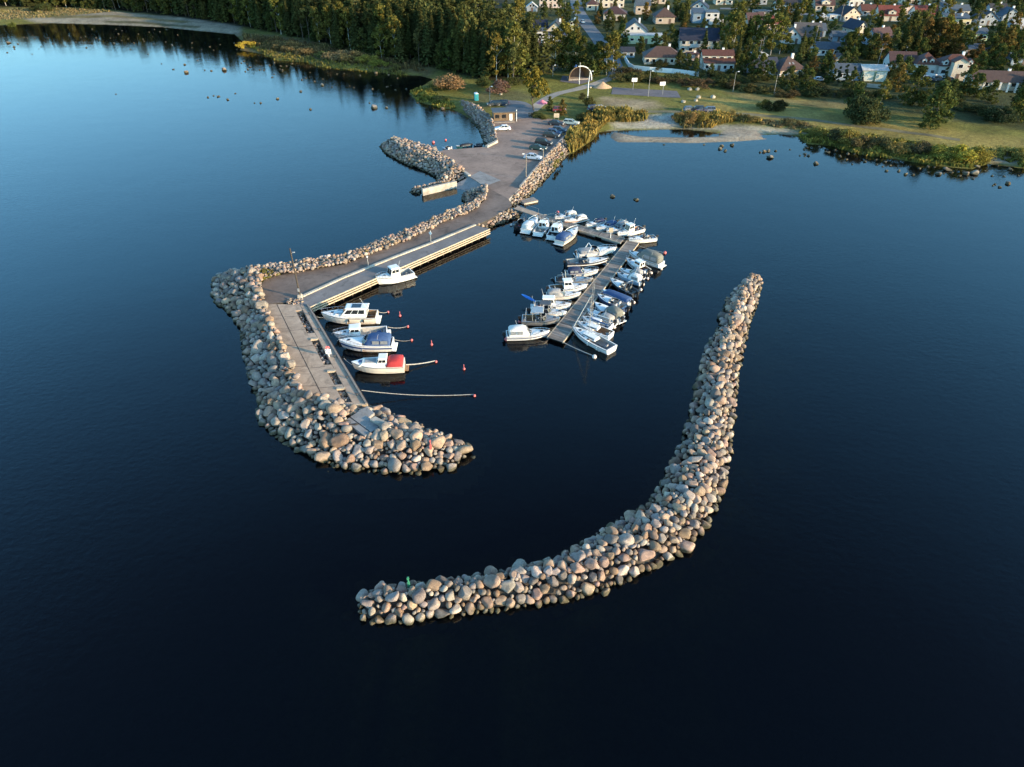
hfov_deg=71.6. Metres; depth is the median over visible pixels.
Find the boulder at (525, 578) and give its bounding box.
[521,574,529,583]
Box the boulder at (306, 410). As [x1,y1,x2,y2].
[302,405,312,416]
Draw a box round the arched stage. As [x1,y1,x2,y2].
[567,66,591,80]
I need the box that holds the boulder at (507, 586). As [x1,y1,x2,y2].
[500,580,515,592]
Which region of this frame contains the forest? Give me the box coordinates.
[170,0,555,73]
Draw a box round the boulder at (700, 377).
[695,373,707,381]
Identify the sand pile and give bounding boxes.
[593,82,611,88]
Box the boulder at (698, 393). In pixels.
[693,389,704,398]
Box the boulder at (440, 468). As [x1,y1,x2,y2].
[437,465,444,474]
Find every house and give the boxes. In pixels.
[530,18,567,42]
[533,27,545,45]
[539,0,560,7]
[569,17,579,29]
[586,0,599,10]
[598,0,623,7]
[603,4,626,20]
[621,17,647,38]
[628,33,663,43]
[633,0,650,13]
[642,43,678,64]
[651,0,665,3]
[652,5,675,23]
[677,25,719,52]
[686,49,699,60]
[690,0,708,13]
[690,8,723,24]
[699,47,735,71]
[713,0,732,4]
[745,12,782,29]
[746,52,806,76]
[748,0,767,4]
[752,9,769,13]
[773,0,801,9]
[779,20,822,43]
[810,41,840,55]
[811,0,835,11]
[820,21,827,36]
[833,4,861,20]
[842,17,867,34]
[847,0,865,5]
[857,2,876,15]
[862,25,893,46]
[873,3,902,21]
[883,51,973,80]
[898,0,920,4]
[898,3,913,14]
[907,3,937,18]
[931,0,946,10]
[942,2,971,14]
[942,12,971,27]
[963,68,1023,92]
[969,25,988,40]
[971,8,999,25]
[985,1,1007,12]
[995,5,1017,20]
[1007,18,1023,28]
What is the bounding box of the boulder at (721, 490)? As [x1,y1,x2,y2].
[716,487,725,495]
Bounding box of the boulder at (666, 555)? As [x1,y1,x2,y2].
[662,551,674,560]
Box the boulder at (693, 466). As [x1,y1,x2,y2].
[688,464,698,470]
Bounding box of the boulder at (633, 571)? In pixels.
[628,566,639,577]
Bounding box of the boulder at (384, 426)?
[379,422,389,429]
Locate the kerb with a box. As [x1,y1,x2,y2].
[302,224,475,296]
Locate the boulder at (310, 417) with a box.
[306,414,314,420]
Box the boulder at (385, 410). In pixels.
[380,407,390,414]
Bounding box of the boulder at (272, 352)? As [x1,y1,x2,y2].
[267,350,276,357]
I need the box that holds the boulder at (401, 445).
[396,439,407,450]
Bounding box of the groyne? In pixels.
[370,143,462,196]
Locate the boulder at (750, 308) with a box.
[744,304,753,312]
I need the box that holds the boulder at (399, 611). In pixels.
[394,607,403,617]
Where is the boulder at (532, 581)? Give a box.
[528,577,538,585]
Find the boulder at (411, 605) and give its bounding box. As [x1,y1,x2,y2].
[406,600,416,609]
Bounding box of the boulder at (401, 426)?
[397,423,408,429]
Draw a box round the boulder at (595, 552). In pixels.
[591,549,601,558]
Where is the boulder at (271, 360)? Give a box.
[266,355,279,365]
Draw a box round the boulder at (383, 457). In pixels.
[378,454,388,460]
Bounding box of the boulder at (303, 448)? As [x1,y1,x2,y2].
[299,444,310,452]
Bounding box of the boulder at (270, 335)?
[267,331,274,339]
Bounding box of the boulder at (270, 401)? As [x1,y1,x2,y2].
[267,398,274,404]
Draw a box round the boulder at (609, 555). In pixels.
[606,552,613,559]
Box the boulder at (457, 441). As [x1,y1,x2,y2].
[453,439,464,444]
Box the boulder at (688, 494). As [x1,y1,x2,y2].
[683,490,694,500]
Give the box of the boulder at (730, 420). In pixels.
[725,417,734,424]
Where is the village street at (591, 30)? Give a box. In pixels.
[570,0,622,77]
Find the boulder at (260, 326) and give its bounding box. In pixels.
[257,322,267,331]
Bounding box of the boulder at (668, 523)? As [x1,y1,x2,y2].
[663,519,672,528]
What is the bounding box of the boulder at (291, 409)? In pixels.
[287,404,298,413]
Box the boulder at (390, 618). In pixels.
[384,613,395,624]
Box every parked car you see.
[487,100,501,105]
[495,124,510,130]
[497,100,508,105]
[523,152,541,160]
[529,143,546,150]
[534,137,552,145]
[542,130,559,137]
[547,128,561,133]
[548,119,563,125]
[552,125,566,132]
[553,106,565,111]
[563,118,578,124]
[587,104,597,110]
[683,105,693,110]
[690,105,703,110]
[696,107,708,111]
[704,106,715,111]
[813,76,824,80]
[931,75,943,80]
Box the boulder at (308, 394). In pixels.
[304,390,312,398]
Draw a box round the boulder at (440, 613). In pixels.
[434,608,449,618]
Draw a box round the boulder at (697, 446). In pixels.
[694,444,702,450]
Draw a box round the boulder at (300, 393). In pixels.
[297,390,306,396]
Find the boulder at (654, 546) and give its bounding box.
[648,540,661,551]
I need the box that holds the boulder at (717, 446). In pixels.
[711,443,720,450]
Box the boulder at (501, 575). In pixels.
[495,572,504,579]
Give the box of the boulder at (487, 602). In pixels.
[481,596,492,608]
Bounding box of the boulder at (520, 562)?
[512,559,526,568]
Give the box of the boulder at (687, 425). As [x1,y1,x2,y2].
[684,422,692,431]
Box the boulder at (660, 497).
[655,494,663,503]
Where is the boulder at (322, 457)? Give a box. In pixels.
[314,451,331,463]
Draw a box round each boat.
[321,303,381,323]
[333,322,390,338]
[338,332,397,351]
[351,353,408,373]
[375,260,416,284]
[442,146,451,149]
[456,143,472,148]
[474,143,482,147]
[502,320,550,340]
[513,215,526,231]
[518,307,559,325]
[520,215,537,234]
[527,300,566,316]
[530,291,572,309]
[532,219,548,237]
[542,288,581,299]
[546,220,563,241]
[546,278,588,291]
[550,272,593,284]
[553,225,577,246]
[554,206,575,219]
[563,255,607,267]
[563,266,599,276]
[564,214,588,223]
[572,295,616,354]
[573,243,616,257]
[577,280,614,339]
[581,282,613,329]
[585,217,606,228]
[586,306,617,328]
[593,302,626,324]
[596,218,618,231]
[596,292,629,314]
[602,289,633,307]
[606,219,628,234]
[609,276,639,298]
[617,218,644,236]
[617,270,644,287]
[619,267,645,279]
[625,255,650,276]
[627,234,658,243]
[628,249,666,268]
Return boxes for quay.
[295,226,489,324]
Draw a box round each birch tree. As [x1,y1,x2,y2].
[228,0,244,20]
[239,0,252,26]
[257,0,265,14]
[269,0,286,30]
[308,5,323,43]
[319,4,333,41]
[328,8,342,31]
[334,1,348,43]
[338,8,355,49]
[371,24,387,56]
[372,3,385,48]
[383,14,402,56]
[450,18,471,67]
[485,31,506,79]
[497,32,516,73]
[499,18,528,72]
[509,0,524,21]
[512,0,525,15]
[546,26,566,69]
[550,19,575,63]
[571,0,580,18]
[572,26,581,53]
[573,18,579,26]
[596,33,618,74]
[604,29,625,69]
[718,11,737,45]
[723,10,745,48]
[737,0,746,14]
[739,24,747,43]
[748,14,762,51]
[756,12,774,51]
[766,11,786,54]
[775,16,792,53]
[798,0,808,21]
[848,27,862,49]
[866,9,878,27]
[873,78,892,108]
[875,0,886,4]
[886,0,897,4]
[897,1,910,20]
[900,36,913,50]
[920,0,931,4]
[927,3,937,16]
[935,14,956,49]
[942,0,956,11]
[960,29,975,54]
[970,2,986,26]
[992,2,1003,12]
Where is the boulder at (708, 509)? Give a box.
[704,505,712,513]
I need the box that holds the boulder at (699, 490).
[693,486,705,495]
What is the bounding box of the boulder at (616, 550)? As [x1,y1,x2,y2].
[612,546,620,555]
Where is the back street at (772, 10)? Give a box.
[720,8,845,21]
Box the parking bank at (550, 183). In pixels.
[512,151,564,216]
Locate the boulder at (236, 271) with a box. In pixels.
[233,269,239,275]
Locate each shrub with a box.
[7,22,16,27]
[28,3,38,10]
[34,3,55,10]
[234,41,255,48]
[245,36,268,42]
[271,40,284,49]
[280,40,303,51]
[296,46,320,54]
[314,51,332,57]
[320,49,353,61]
[338,50,369,62]
[354,54,378,64]
[368,59,392,66]
[418,91,429,98]
[426,82,445,90]
[433,73,465,89]
[433,95,449,100]
[475,76,490,86]
[485,79,509,93]
[501,76,520,85]
[528,111,545,117]
[575,112,585,121]
[578,93,585,99]
[582,95,596,105]
[608,73,628,81]
[610,66,635,75]
[617,15,624,22]
[619,67,641,73]
[622,71,643,79]
[629,73,647,82]
[644,70,658,81]
[649,75,665,83]
[650,60,671,67]
[661,78,676,82]
[662,72,689,80]
[670,112,690,122]
[676,77,694,85]
[683,111,700,123]
[688,77,702,85]
[689,78,716,88]
[694,69,722,77]
[696,111,709,121]
[715,78,729,88]
[716,73,743,81]
[724,79,739,88]
[725,68,741,77]
[727,109,736,116]
[732,84,748,91]
[739,77,749,83]
[740,114,758,122]
[742,83,757,92]
[747,73,768,81]
[755,99,769,108]
[756,86,766,93]
[759,85,781,93]
[763,100,786,110]
[773,89,787,97]
[774,99,789,111]
[780,117,804,125]
[783,90,799,98]
[790,72,805,79]
[797,87,815,95]
[805,86,826,96]
[807,126,826,136]
[809,82,826,88]
[819,86,831,94]
[827,90,844,97]
[827,127,843,140]
[837,89,853,95]
[837,128,862,146]
[842,93,879,124]
[845,88,868,97]
[850,134,878,148]
[855,97,892,124]
[863,91,873,97]
[870,134,892,146]
[871,88,880,95]
[877,94,897,99]
[883,141,913,155]
[907,139,932,153]
[929,144,955,159]
[952,143,979,161]
[953,101,972,110]
[956,93,965,103]
[967,103,989,112]
[972,145,996,161]
[977,108,1004,120]
[984,105,1020,122]
[989,145,1023,160]
[1012,147,1023,160]
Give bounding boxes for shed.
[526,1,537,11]
[620,47,635,57]
[828,31,846,41]
[833,52,846,62]
[961,44,976,54]
[974,43,989,52]
[1004,52,1023,65]
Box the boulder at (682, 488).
[675,484,688,493]
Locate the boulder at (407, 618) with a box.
[402,613,413,624]
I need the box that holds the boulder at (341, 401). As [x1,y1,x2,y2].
[336,398,344,404]
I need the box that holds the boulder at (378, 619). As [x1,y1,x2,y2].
[374,615,383,623]
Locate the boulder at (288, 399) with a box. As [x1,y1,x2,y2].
[285,396,291,403]
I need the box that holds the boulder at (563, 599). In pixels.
[558,595,568,603]
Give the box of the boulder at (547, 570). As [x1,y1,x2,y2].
[543,565,551,575]
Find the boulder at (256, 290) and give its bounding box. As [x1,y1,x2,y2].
[253,287,262,293]
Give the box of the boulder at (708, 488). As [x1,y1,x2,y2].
[698,483,711,492]
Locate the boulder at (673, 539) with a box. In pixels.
[668,534,678,542]
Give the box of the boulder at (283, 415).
[278,411,289,418]
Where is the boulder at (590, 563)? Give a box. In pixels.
[584,558,597,569]
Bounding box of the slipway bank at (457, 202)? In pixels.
[451,194,483,216]
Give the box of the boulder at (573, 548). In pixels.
[570,545,580,551]
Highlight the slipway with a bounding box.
[449,177,479,196]
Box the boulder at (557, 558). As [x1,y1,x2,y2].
[553,555,563,567]
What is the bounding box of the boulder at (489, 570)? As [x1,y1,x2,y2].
[484,566,497,575]
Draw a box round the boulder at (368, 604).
[360,600,374,608]
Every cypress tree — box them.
[835,66,841,84]
[841,64,849,86]
[942,67,949,80]
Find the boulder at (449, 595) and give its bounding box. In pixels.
[445,589,454,600]
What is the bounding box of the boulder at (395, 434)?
[389,429,403,439]
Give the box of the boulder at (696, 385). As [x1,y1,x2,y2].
[692,381,702,390]
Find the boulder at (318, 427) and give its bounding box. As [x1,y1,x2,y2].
[314,423,322,430]
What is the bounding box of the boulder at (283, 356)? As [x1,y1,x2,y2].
[278,352,289,360]
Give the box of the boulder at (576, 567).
[571,562,584,572]
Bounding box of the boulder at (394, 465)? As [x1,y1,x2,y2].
[387,458,401,472]
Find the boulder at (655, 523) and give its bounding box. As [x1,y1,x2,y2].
[650,518,660,527]
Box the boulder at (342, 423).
[338,422,348,425]
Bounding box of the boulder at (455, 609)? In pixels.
[449,604,461,614]
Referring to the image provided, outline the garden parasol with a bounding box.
[537,100,546,104]
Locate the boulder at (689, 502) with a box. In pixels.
[685,499,692,507]
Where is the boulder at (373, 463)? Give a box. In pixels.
[369,460,378,467]
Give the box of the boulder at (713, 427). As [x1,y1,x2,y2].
[709,425,717,430]
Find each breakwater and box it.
[197,279,491,499]
[345,281,772,641]
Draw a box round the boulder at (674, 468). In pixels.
[670,464,681,473]
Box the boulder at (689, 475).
[684,473,693,479]
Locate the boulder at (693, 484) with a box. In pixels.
[685,480,697,487]
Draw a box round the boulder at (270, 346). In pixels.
[266,341,276,350]
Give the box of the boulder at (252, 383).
[248,380,257,385]
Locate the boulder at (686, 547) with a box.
[679,540,694,553]
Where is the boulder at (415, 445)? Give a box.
[410,439,420,450]
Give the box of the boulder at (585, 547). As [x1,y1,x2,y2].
[582,544,590,550]
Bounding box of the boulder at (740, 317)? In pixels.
[733,314,744,322]
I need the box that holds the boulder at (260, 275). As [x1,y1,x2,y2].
[255,273,263,277]
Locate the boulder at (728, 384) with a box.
[725,381,733,387]
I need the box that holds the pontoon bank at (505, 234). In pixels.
[488,214,531,243]
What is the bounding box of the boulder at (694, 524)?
[688,520,699,528]
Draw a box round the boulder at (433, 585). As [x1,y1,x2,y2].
[425,579,441,591]
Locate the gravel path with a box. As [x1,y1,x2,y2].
[533,76,615,111]
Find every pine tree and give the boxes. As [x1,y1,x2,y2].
[180,0,188,14]
[267,0,279,31]
[297,0,310,40]
[306,0,324,39]
[348,0,363,27]
[360,8,372,37]
[363,1,374,19]
[412,27,422,62]
[415,0,434,31]
[446,6,467,28]
[457,10,477,45]
[476,28,489,54]
[484,18,496,32]
[508,42,519,82]
[519,30,529,72]
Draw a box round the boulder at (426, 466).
[421,461,432,470]
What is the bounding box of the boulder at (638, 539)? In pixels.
[633,535,642,543]
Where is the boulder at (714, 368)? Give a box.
[709,365,719,372]
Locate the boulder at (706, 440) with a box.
[702,436,712,444]
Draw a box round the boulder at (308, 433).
[304,429,312,438]
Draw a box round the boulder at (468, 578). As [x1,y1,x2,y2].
[464,576,471,581]
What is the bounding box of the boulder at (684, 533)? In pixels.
[678,528,690,538]
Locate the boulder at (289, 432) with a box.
[285,427,295,439]
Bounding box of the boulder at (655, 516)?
[650,513,660,520]
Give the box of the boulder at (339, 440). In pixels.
[329,433,349,447]
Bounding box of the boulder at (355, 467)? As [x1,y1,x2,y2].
[351,462,361,472]
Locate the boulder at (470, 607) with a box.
[464,602,475,614]
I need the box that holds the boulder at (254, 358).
[250,353,259,364]
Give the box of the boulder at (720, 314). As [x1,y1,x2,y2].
[717,312,725,319]
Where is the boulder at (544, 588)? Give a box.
[539,584,549,593]
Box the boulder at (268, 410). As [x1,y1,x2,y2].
[263,405,273,416]
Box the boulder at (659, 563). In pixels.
[655,560,662,569]
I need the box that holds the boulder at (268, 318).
[265,316,273,322]
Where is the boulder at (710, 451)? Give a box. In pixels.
[706,448,715,456]
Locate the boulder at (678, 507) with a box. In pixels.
[672,503,685,512]
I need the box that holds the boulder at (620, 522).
[615,520,626,525]
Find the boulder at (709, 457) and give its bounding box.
[705,454,715,462]
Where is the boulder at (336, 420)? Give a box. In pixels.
[333,416,343,425]
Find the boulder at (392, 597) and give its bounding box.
[385,591,398,601]
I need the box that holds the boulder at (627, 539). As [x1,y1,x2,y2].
[617,533,633,549]
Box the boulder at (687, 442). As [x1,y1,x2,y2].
[683,439,692,446]
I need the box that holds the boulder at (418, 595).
[412,587,425,603]
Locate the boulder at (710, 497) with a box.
[704,493,716,502]
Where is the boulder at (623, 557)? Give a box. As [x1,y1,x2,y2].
[617,552,629,561]
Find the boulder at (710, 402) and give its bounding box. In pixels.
[705,398,714,409]
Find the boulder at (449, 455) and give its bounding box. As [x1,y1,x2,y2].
[443,453,454,458]
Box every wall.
[421,181,456,200]
[519,121,579,186]
[624,55,698,75]
[867,83,887,88]
[925,72,946,77]
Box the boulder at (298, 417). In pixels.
[293,413,302,420]
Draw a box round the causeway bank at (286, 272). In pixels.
[267,201,482,278]
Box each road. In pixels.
[261,184,511,303]
[490,100,533,118]
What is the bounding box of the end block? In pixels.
[485,140,497,147]
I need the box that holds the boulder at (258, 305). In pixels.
[254,300,268,309]
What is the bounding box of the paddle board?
[522,294,534,301]
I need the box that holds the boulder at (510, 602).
[505,597,514,607]
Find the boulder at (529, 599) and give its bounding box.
[524,594,534,603]
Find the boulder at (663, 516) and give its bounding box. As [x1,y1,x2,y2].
[659,513,669,522]
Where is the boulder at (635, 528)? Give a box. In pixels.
[631,524,639,533]
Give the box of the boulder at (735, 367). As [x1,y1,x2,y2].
[730,364,739,371]
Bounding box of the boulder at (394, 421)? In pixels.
[392,418,398,425]
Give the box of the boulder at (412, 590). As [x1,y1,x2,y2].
[408,586,415,596]
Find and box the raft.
[521,197,537,205]
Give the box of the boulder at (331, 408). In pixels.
[326,403,343,415]
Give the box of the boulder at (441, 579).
[435,575,448,585]
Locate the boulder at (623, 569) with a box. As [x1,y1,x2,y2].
[617,565,628,575]
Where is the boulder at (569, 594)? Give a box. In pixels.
[565,589,576,598]
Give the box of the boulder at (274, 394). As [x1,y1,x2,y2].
[270,391,279,400]
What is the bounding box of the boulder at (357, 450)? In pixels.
[352,444,362,456]
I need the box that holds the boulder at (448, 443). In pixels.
[443,440,453,448]
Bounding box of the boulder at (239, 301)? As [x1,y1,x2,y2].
[236,299,244,305]
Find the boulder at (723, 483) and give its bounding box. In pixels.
[716,479,727,488]
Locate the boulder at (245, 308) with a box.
[241,305,249,313]
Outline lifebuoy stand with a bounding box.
[325,346,330,356]
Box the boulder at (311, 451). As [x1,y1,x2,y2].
[306,448,316,456]
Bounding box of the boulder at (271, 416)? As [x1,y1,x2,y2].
[267,413,275,422]
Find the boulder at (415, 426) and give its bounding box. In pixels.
[408,423,421,429]
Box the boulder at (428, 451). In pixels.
[423,445,433,457]
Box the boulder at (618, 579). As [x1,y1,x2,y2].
[614,575,622,584]
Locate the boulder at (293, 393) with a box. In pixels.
[289,389,298,397]
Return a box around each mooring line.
[362,390,472,395]
[405,360,434,364]
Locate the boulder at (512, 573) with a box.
[509,570,516,577]
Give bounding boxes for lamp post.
[289,248,302,298]
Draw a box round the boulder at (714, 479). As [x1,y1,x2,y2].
[710,475,717,483]
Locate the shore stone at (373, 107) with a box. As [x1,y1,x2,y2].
[371,104,376,110]
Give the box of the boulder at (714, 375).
[707,373,718,377]
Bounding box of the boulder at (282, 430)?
[278,426,287,436]
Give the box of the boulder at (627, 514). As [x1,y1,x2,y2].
[624,510,634,520]
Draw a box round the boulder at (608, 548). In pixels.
[604,546,613,552]
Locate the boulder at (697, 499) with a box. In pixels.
[693,494,700,503]
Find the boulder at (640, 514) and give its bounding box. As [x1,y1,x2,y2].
[635,511,644,520]
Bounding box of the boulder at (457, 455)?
[454,451,461,461]
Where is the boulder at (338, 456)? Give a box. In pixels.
[333,449,343,461]
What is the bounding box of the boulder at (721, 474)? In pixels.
[718,471,724,479]
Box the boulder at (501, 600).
[495,595,506,605]
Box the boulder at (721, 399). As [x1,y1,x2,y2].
[716,395,726,403]
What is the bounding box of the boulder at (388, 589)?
[383,585,392,593]
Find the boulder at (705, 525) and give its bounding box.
[699,520,710,529]
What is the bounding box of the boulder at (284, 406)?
[281,402,288,409]
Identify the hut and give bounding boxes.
[491,107,516,122]
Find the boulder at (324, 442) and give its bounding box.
[319,432,332,449]
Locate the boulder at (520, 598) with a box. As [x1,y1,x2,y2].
[515,593,525,604]
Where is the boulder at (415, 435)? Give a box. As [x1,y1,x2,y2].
[409,430,422,440]
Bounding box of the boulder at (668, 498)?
[662,495,671,502]
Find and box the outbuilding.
[827,13,840,20]
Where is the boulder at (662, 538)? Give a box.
[656,533,666,543]
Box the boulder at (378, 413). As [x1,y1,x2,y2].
[372,410,381,417]
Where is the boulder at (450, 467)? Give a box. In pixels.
[446,463,456,471]
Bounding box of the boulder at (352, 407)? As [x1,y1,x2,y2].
[348,404,357,411]
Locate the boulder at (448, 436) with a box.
[444,434,451,439]
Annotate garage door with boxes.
[863,71,874,80]
[875,72,887,81]
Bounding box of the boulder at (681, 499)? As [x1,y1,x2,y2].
[677,496,684,504]
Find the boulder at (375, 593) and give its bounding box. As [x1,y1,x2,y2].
[372,589,382,597]
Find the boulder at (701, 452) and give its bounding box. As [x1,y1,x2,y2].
[696,449,706,455]
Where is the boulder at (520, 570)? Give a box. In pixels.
[511,565,526,575]
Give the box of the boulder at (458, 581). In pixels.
[453,577,462,585]
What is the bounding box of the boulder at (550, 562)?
[542,559,554,571]
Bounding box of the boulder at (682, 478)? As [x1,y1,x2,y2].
[678,475,686,483]
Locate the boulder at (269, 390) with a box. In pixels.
[262,386,276,393]
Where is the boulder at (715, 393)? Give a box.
[710,389,720,399]
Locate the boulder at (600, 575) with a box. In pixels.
[597,570,604,580]
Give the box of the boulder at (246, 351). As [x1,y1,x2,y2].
[242,348,250,355]
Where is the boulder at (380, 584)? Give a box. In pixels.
[374,581,385,589]
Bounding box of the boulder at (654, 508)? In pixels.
[649,503,661,512]
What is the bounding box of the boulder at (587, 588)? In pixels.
[580,582,594,595]
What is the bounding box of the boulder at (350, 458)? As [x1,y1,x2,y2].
[345,453,355,464]
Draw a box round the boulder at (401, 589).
[395,585,407,593]
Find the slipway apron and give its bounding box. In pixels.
[471,171,499,184]
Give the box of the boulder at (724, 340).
[719,338,727,343]
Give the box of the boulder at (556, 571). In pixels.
[552,567,560,574]
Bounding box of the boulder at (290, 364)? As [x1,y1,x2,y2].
[286,360,295,368]
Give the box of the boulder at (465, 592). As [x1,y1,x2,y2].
[458,585,471,599]
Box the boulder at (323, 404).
[318,400,330,409]
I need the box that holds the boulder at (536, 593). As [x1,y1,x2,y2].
[530,588,541,599]
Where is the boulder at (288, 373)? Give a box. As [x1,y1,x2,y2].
[284,371,295,376]
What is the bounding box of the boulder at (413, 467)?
[409,463,418,471]
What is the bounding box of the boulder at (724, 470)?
[717,467,728,474]
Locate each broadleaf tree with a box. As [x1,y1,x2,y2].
[79,0,89,8]
[130,0,142,11]
[188,0,200,17]
[263,8,277,31]
[278,0,289,32]
[356,28,367,52]
[437,38,455,69]
[506,37,530,77]
[519,65,550,110]
[538,0,547,16]
[546,96,552,111]
[554,0,567,15]
[556,99,566,115]
[558,32,586,71]
[563,2,572,20]
[577,35,592,59]
[580,42,597,70]
[587,40,611,75]
[593,11,601,23]
[602,10,615,31]
[603,9,614,25]
[615,24,629,45]
[636,36,645,53]
[642,2,651,19]
[650,33,660,47]
[657,31,670,45]
[663,1,670,9]
[666,23,676,39]
[670,29,678,49]
[672,0,680,7]
[673,49,685,68]
[677,2,684,20]
[681,53,692,69]
[684,0,692,16]
[690,57,699,75]
[700,17,707,27]
[707,63,714,76]
[712,42,720,48]
[715,14,725,30]
[731,0,738,13]
[735,53,747,74]
[742,38,752,60]
[744,44,761,64]
[746,53,757,74]
[749,0,761,11]
[753,52,769,75]
[764,60,776,79]
[770,0,783,14]
[776,74,785,84]
[779,6,787,15]
[779,65,799,91]
[780,33,795,53]
[788,2,799,18]
[795,52,802,63]
[798,67,817,90]
[801,64,808,77]
[803,0,812,11]
[804,37,815,60]
[807,8,816,21]
[807,46,819,67]
[808,56,819,74]
[809,25,820,40]
[815,6,829,23]
[818,50,834,72]
[820,49,837,65]
[823,63,837,83]
[826,18,839,33]
[836,31,856,54]
[837,51,851,62]
[840,70,860,90]
[843,81,866,116]
[847,46,861,62]
[857,27,872,56]
[860,33,882,60]
[871,33,892,58]
[875,10,883,25]
[880,49,888,63]
[885,27,904,50]
[886,54,903,79]
[890,62,909,91]
[894,56,916,82]
[895,12,905,31]
[898,65,934,106]
[899,9,922,47]
[911,16,938,53]
[913,10,929,38]
[914,37,931,55]
[918,79,959,129]
[920,17,950,56]
[924,17,940,54]
[930,86,958,119]
[935,23,965,57]
[944,23,966,54]
[949,78,962,95]
[950,43,966,56]
[956,63,979,94]
[958,24,971,45]
[965,73,986,97]
[969,26,978,42]
[971,43,984,65]
[974,34,985,42]
[974,50,988,69]
[976,32,1001,59]
[980,79,1002,103]
[985,42,1009,70]
[986,20,1007,49]
[990,20,996,28]
[991,26,1019,56]
[992,51,1007,59]
[1002,24,1023,51]
[1005,12,1023,38]
[1007,42,1023,70]
[1008,85,1023,122]
[1016,27,1023,45]
[1017,4,1023,17]
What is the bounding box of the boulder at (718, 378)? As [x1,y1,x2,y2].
[716,376,726,384]
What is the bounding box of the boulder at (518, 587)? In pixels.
[513,581,523,592]
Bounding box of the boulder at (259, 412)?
[255,409,264,417]
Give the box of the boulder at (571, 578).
[567,573,576,583]
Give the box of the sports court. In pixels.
[611,87,680,97]
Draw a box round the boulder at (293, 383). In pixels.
[289,380,299,387]
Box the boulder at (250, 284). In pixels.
[245,281,254,288]
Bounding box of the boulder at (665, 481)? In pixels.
[661,479,671,485]
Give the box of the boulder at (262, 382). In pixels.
[257,378,267,386]
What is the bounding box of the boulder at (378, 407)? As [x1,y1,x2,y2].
[371,405,382,409]
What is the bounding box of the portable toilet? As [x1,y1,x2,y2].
[474,92,478,100]
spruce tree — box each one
[9,0,20,5]
[19,0,34,5]
[34,0,42,5]
[50,0,60,6]
[69,0,78,6]
[87,0,98,8]
[98,0,118,7]
[106,0,114,8]
[120,0,130,9]
[138,0,145,8]
[148,0,160,12]
[159,0,172,14]
[171,0,179,14]
[176,0,189,15]
[183,0,192,14]
[198,0,209,18]
[210,0,221,21]
[218,0,232,22]
[235,0,251,25]
[254,1,263,28]
[261,0,274,28]
[272,0,280,24]
[282,0,295,35]
[287,0,293,21]
[291,0,302,36]
[299,0,310,37]
[306,4,316,36]
[309,11,321,41]
[318,0,328,40]
[325,0,335,37]
[330,3,346,46]
[332,11,345,50]
[343,0,349,44]
[346,0,362,49]
[348,6,365,50]
[362,2,368,49]
[366,18,376,54]
[371,7,385,54]
[382,0,396,57]
[393,21,407,62]
[394,0,405,33]
[397,13,411,59]
[405,14,414,58]
[411,5,420,57]
[413,1,425,61]
[419,12,436,65]
[425,12,438,63]
[434,1,448,41]
[435,13,446,62]
[443,17,454,65]
[450,26,464,73]
[457,1,466,56]
[460,27,472,73]
[466,27,480,77]
[475,29,494,77]
[478,11,487,61]
[487,21,502,75]
[495,17,502,73]
[497,14,510,76]
[597,0,602,16]
[674,0,678,17]
[679,11,684,26]
[684,5,689,25]
[699,29,708,53]
[721,32,727,49]
[733,34,742,66]
[741,16,751,48]
[783,3,788,25]
[791,2,798,23]
[794,30,806,60]
[796,43,802,61]
[806,11,810,21]
[875,10,884,27]
[895,14,912,50]
[907,18,924,53]
[966,0,975,6]
[970,0,980,11]
[1002,9,1009,32]
[1005,80,1023,108]
[1011,0,1023,10]
[1012,32,1023,51]
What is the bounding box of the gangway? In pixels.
[514,204,538,215]
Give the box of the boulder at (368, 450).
[364,446,374,454]
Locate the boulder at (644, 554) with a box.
[636,548,654,561]
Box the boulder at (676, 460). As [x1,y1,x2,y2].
[669,457,681,464]
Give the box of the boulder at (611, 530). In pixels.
[606,526,618,535]
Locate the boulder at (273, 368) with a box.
[268,365,279,372]
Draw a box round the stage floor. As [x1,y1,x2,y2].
[560,76,592,83]
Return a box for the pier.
[266,304,369,407]
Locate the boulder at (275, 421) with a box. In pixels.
[271,417,282,426]
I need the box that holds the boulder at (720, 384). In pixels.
[715,381,724,389]
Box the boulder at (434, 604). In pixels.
[427,597,440,610]
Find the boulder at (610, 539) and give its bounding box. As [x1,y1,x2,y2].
[603,534,618,545]
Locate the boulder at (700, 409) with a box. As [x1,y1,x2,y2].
[696,406,706,413]
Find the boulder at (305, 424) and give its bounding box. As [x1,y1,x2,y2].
[300,418,311,429]
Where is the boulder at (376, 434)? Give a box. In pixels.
[371,428,380,439]
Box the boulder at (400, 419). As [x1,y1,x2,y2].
[397,416,411,425]
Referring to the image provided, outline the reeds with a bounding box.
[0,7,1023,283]
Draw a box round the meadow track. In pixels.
[633,110,959,140]
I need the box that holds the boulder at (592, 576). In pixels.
[588,572,597,581]
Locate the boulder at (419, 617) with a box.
[415,613,424,621]
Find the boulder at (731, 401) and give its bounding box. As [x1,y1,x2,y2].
[726,397,736,406]
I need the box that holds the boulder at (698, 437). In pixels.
[693,434,703,441]
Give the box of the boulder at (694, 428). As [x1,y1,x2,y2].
[690,424,699,432]
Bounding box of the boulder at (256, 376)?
[252,372,261,381]
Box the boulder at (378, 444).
[372,439,383,450]
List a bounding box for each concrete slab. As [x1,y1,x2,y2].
[346,418,368,436]
[351,411,378,432]
[358,407,374,418]
[370,416,390,426]
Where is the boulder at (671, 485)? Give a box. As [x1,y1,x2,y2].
[668,483,677,491]
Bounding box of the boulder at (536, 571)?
[531,565,541,578]
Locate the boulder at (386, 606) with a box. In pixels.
[381,601,391,612]
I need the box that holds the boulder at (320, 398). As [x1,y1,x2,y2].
[316,396,327,402]
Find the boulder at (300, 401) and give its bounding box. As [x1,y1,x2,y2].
[294,397,307,407]

